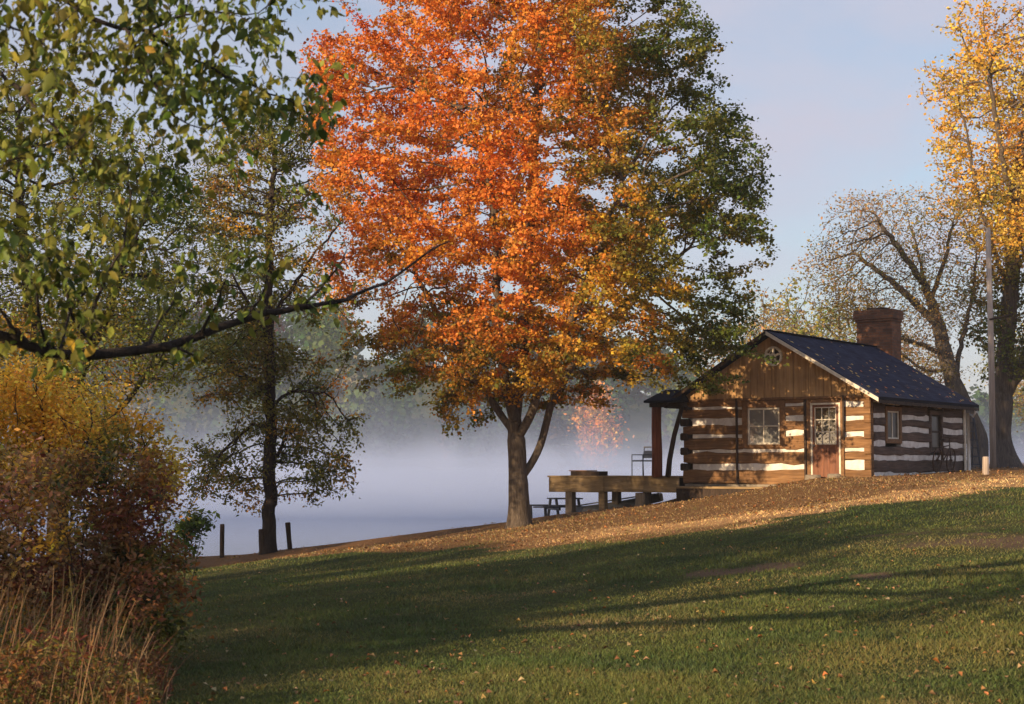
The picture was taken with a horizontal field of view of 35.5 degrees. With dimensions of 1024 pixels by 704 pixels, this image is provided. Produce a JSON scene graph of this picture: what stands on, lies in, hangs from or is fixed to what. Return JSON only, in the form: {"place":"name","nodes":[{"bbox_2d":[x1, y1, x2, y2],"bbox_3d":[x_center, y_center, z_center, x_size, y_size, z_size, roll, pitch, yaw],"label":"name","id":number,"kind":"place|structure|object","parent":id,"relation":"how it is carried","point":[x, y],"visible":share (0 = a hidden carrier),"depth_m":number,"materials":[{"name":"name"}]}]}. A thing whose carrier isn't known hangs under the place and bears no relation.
{"place":"outdoors","nodes":[
{"label":"outdoors","id":0,"kind":"place"},
{"bbox_2d":[0,489,675,561],"bbox_3d":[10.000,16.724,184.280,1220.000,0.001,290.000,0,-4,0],"label":"water","id":1,"kind":"structure","parent":0,"point":[370,514],"depth_m":122.37,"materials":[{"name":"grey liquid"}]},
{"bbox_2d":[0,473,1023,703],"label":"grass","id":2,"kind":"structure","parent":0,"point":[647,686],"depth_m":14.85,"materials":[{"name":"green plant"}]},
{"bbox_2d":[0,356,1023,703],"bbox_3d":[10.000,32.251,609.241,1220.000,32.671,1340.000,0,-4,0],"label":"ground","id":3,"kind":"structure","parent":0,"point":[424,464],"depth_m":23.40,"materials":[{"name":"plant"}]},
{"bbox_2d":[0,596,178,703],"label":"undergrowth","id":4,"kind":"object","parent":3,"relation":"on","point":[145,684],"visible":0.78,"depth_m":10.57,"materials":[{"name":"brown plant"}]},
{"bbox_2d":[0,558,186,703],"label":"dry stalks","id":5,"kind":"object","parent":3,"relation":"on","point":[101,623],"visible":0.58,"depth_m":11.12,"materials":[{"name":"brown plant"}]},
{"bbox_2d":[0,427,210,664],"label":"red shrub","id":6,"kind":"object","parent":3,"relation":"on","point":[121,547],"visible":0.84,"depth_m":14.27,"materials":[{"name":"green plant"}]},
{"bbox_2d":[0,355,212,632],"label":"golden shrub","id":7,"kind":"object","parent":3,"relation":"on","point":[36,410],"visible":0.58,"depth_m":18.93,"materials":[{"name":"yellow plant"}]},
{"bbox_2d":[0,40,222,586],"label":"olive tree","id":8,"kind":"object","parent":3,"relation":"on","point":[111,305],"visible":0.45,"depth_m":32.79,"materials":[{"name":"green plant"}]},
{"bbox_2d":[158,507,219,584],"bbox_3d":[-6.211,3.665,29.936,1.546,1.538,0.917,-2,-5,29],"label":"green sapling","id":9,"kind":"object","parent":3,"relation":"on","point":[198,522],"visible":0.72,"depth_m":29.71,"materials":[{"name":"green plant"}]},
{"bbox_2d":[220,524,224,557],"bbox_3d":[-8.465,5.637,46.719,0.134,1.222,0.134,0,-4,0],"label":"fence post","id":10,"kind":"object","parent":3,"relation":"on","point":[222,528],"visible":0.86,"depth_m":46.67,"materials":[{"name":"brown wood"}]},
{"bbox_2d":[0,0,451,396],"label":"overhanging tree","id":11,"kind":"object","parent":3,"relation":"on","point":[147,59],"visible":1,"depth_m":8.15,"materials":[{"name":"green plant"}]},
{"bbox_2d":[258,529,263,554],"bbox_3d":[-7.106,5.532,45.624,0.216,0.964,0.217,-3,-4,0],"label":"fence post","id":12,"kind":"object","parent":3,"relation":"on","point":[261,535],"visible":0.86,"depth_m":45.55,"materials":[{"name":"brown wood"}]},
{"bbox_2d":[153,102,380,554],"bbox_3d":[-7.012,-0.748,46.282,6.774,13.134,4.836,0,-4,0],"label":"shore tree","id":13,"kind":"object","parent":3,"relation":"on","point":[269,364],"visible":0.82,"depth_m":45.82,"materials":[{"name":"green plant"}]},
{"bbox_2d":[285,522,291,549],"bbox_3d":[-6.407,5.414,46.033,0.157,1.023,0.155,-6,-4,0],"label":"fence post","id":14,"kind":"object","parent":3,"relation":"on","point":[288,533],"visible":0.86,"depth_m":45.99,"materials":[{"name":"brown wood"}]},
{"bbox_2d":[0,291,1023,483],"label":"woods","id":15,"kind":"object","parent":3,"relation":"on","point":[481,447],"visible":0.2,"depth_m":281.31,"materials":[{"name":"grey plant"}]},
{"bbox_2d":[33,466,1023,703],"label":"fallen leaves","id":16,"kind":"object","parent":3,"relation":"on","point":[645,658],"visible":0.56,"depth_m":21.56,"materials":[{"name":"brown plant"}]},
{"bbox_2d":[530,504,547,517],"bbox_3d":[0.783,4.877,48.176,0.600,0.568,0.349,0,-4,-3],"label":"sawhorse bench","id":17,"kind":"object","parent":3,"relation":"on","point":[545,511],"visible":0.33,"depth_m":48.04,"materials":[{"name":"grey wood"}]},
{"bbox_2d":[296,0,788,528],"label":"maple tree","id":18,"kind":"object","parent":3,"relation":"on","point":[616,242],"visible":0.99,"depth_m":38.72,"materials":[{"name":"orange plant"}]},
{"bbox_2d":[533,498,582,515],"bbox_3d":[1.266,4.816,48.822,1.670,0.725,1.840,1,-4,-14],"label":"picnic table","id":19,"kind":"object","parent":3,"relation":"on","point":[556,507],"visible":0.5,"depth_m":48.48,"materials":[{"name":"grey wood"}]},
{"bbox_2d":[563,380,633,474],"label":"shore tree","id":20,"kind":"object","parent":3,"relation":"on","point":[600,423],"visible":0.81,"depth_m":242.90,"materials":[{"name":"orange plant"}]},
{"bbox_2d":[547,475,686,512],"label":"wooden deck","id":21,"kind":"structure","parent":3,"relation":"on","point":[570,486],"depth_m":46.62,"materials":[{"name":"brown wood"}]},
{"bbox_2d":[631,446,651,475],"bbox_3d":[3.912,3.236,47.510,0.534,0.871,0.520,3,-5,-37],"label":"metal chair","id":22,"kind":"object","parent":21,"relation":"on","point":[646,454],"visible":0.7,"depth_m":47.60,"materials":[{"name":"paint"}]},
{"bbox_2d":[644,389,688,476],"bbox_3d":[4.516,2.311,45.432,1.220,2.490,0.970,-3,-5,36],"label":"porch canopy","id":23,"kind":"object","parent":21,"relation":"on","point":[658,400],"visible":0.98,"depth_m":45.34,"materials":[{"name":"brown wood"}]},
{"bbox_2d":[576,493,662,511],"bbox_3d":[3.183,4.545,47.999,2.650,0.316,0.838,-9,-3,-7],"label":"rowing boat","id":24,"kind":"object","parent":3,"relation":"on","point":[657,497],"visible":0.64,"depth_m":47.76,"materials":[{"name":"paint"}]},
{"bbox_2d":[676,486,761,501],"bbox_3d":[5.822,3.914,43.996,2.800,0.430,0.380,-3,-5,36],"label":"foundation","id":25,"kind":"object","parent":3,"relation":"on","point":[687,493],"visible":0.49,"depth_m":44.17,"materials":[{"name":"grey stone"}]},
{"bbox_2d":[692,279,826,377],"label":"lakeside tree","id":26,"kind":"object","parent":3,"relation":"on","point":[771,319],"visible":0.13,"depth_m":88.30,"materials":[{"name":"green plant"}]},
{"bbox_2d":[736,269,856,350],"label":"lakeside tree","id":27,"kind":"object","parent":3,"relation":"on","point":[795,282],"visible":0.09,"depth_m":95.47,"materials":[{"name":"yellow plant"}]},
{"bbox_2d":[805,475,820,479],"bbox_3d":[7.994,3.369,42.486,0.460,0.224,0.288,-2,-5,30],"label":"doorstep stone","id":28,"kind":"object","parent":3,"relation":"on","point":[807,477],"visible":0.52,"depth_m":42.37,"materials":[{"name":"beige stone"}]},
{"bbox_2d":[663,307,978,486],"bbox_3d":[9.284,1.501,46.662,6.426,6.180,8.238,-3,-5,36],"label":"log cabin","id":29,"kind":"object","parent":3,"relation":"on","point":[807,411],"visible":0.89,"depth_m":43.93,"materials":[{"name":"brown wood"}]},
{"bbox_2d":[742,400,785,447],"bbox_3d":[6.905,1.976,43.804,1.296,1.290,0.210,-3,-5,36],"label":"window","id":30,"kind":"structure","parent":29,"relation":"in","point":[763,422],"depth_m":43.77,"materials":[{"name":"beige paint"}]},
{"bbox_2d":[764,346,782,365],"bbox_3d":[7.123,0.115,43.643,0.540,0.540,0.048,-3,-5,36],"label":"round window","id":31,"kind":"structure","parent":29,"relation":"in","point":[773,350],"depth_m":43.62,"materials":[{"name":"beige paint"}]},
{"bbox_2d":[806,399,846,477],"bbox_3d":[8.379,2.386,42.724,1.096,2.260,0.195,-3,-5,36],"label":"door","id":32,"kind":"structure","parent":29,"relation":"in","point":[823,417],"depth_m":42.71,"materials":[{"name":"beige paint"}]},
{"bbox_2d":[791,341,969,401],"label":"fallen leaves","id":33,"kind":"object","parent":29,"relation":"on","point":[879,378],"visible":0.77,"depth_m":43.80,"materials":[{"name":"orange plant"}]},
{"bbox_2d":[880,406,901,443],"bbox_3d":[10.259,1.974,43.284,0.175,1.000,1.096,-3,-5,36],"label":"window","id":34,"kind":"structure","parent":29,"relation":"in","point":[893,415],"depth_m":43.29,"materials":[{"name":"beige paint"}]},
{"bbox_2d":[927,410,943,452],"bbox_3d":[12.084,2.283,45.811,0.175,1.200,0.996,-3,-5,36],"label":"window","id":35,"kind":"structure","parent":29,"relation":"in","point":[935,417],"depth_m":45.84,"materials":[{"name":"brown wood"}]},
{"bbox_2d":[827,474,840,477],"bbox_3d":[8.472,3.312,42.071,0.279,0.223,0.386,12,-12,-71],"label":"doorstep stone","id":36,"kind":"object","parent":3,"relation":"on","point":[834,475],"visible":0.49,"depth_m":41.95,"materials":[{"name":"beige stone"}]},
{"bbox_2d":[774,266,901,341],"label":"lakeside tree","id":37,"kind":"object","parent":3,"relation":"on","point":[812,332],"visible":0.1,"depth_m":81.91,"materials":[{"name":"yellow plant"}]},
{"bbox_2d":[791,180,1008,468],"bbox_3d":[14.026,-1.013,58.253,7.935,10.672,6.394,0,-4,0],"label":"spreading tree","id":38,"kind":"object","parent":3,"relation":"on","point":[950,365],"visible":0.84,"depth_m":57.85,"materials":[{"name":"brown plant"}]},
{"bbox_2d":[893,306,970,384],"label":"lakeside tree","id":39,"kind":"object","parent":3,"relation":"on","point":[924,363],"visible":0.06,"depth_m":95.44,"materials":[{"name":"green plant"}]},
{"bbox_2d":[932,436,955,472],"bbox_3d":[12.238,2.901,45.256,0.571,1.024,1.748,4,-1,36],"label":"old bicycle","id":40,"kind":"object","parent":3,"relation":"on","point":[942,455],"visible":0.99,"depth_m":45.16,"materials":[{"name":"metal"}]},
{"bbox_2d":[907,0,1023,467],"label":"yellow tree","id":41,"kind":"object","parent":3,"relation":"on","point":[1009,370],"visible":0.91,"depth_m":59.53,"materials":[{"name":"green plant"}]},
{"bbox_2d":[962,417,980,468],"bbox_3d":[15.021,3.043,52.785,0.640,1.792,0.799,0,-4,-6],"label":"step ladder","id":42,"kind":"object","parent":3,"relation":"on","point":[973,431],"visible":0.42,"depth_m":52.61,"materials":[{"name":"grey metal"}]},
{"bbox_2d":[982,457,988,474],"bbox_3d":[12.258,3.063,41.387,0.165,0.714,0.163,1,-4,0],"label":"fence post","id":43,"kind":"object","parent":3,"relation":"on","point":[985,465],"visible":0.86,"depth_m":41.33,"materials":[{"name":"brown wood"}]},
{"bbox_2d":[979,224,1012,467],"bbox_3d":[16.403,-0.012,54.101,1.093,8.662,0.288,0,-4,0],"label":"utility pole","id":44,"kind":"object","parent":3,"relation":"on","point":[992,417],"visible":0.93,"depth_m":54.06,"materials":[{"name":"grey wood"}]},
{"bbox_2d":[968,316,1023,437],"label":"lakeside tree","id":45,"kind":"object","parent":3,"relation":"on","point":[1019,396],"visible":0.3,"depth_m":86.01,"materials":[{"name":"green plant"}]},
{"bbox_2d":[0,0,1023,444],"label":"sky","id":46,"kind":"structure","parent":0,"point":[828,84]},
{"bbox_2d":[569,470,607,475],"bbox_3d":[2.282,3.602,47.652,1.040,0.160,0.580,-3,-5,36],"label":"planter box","id":47,"kind":"object","parent":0,"point":[587,473],"visible":1,"depth_m":47.44,"materials":[{"name":"brown wood"}]}
]}

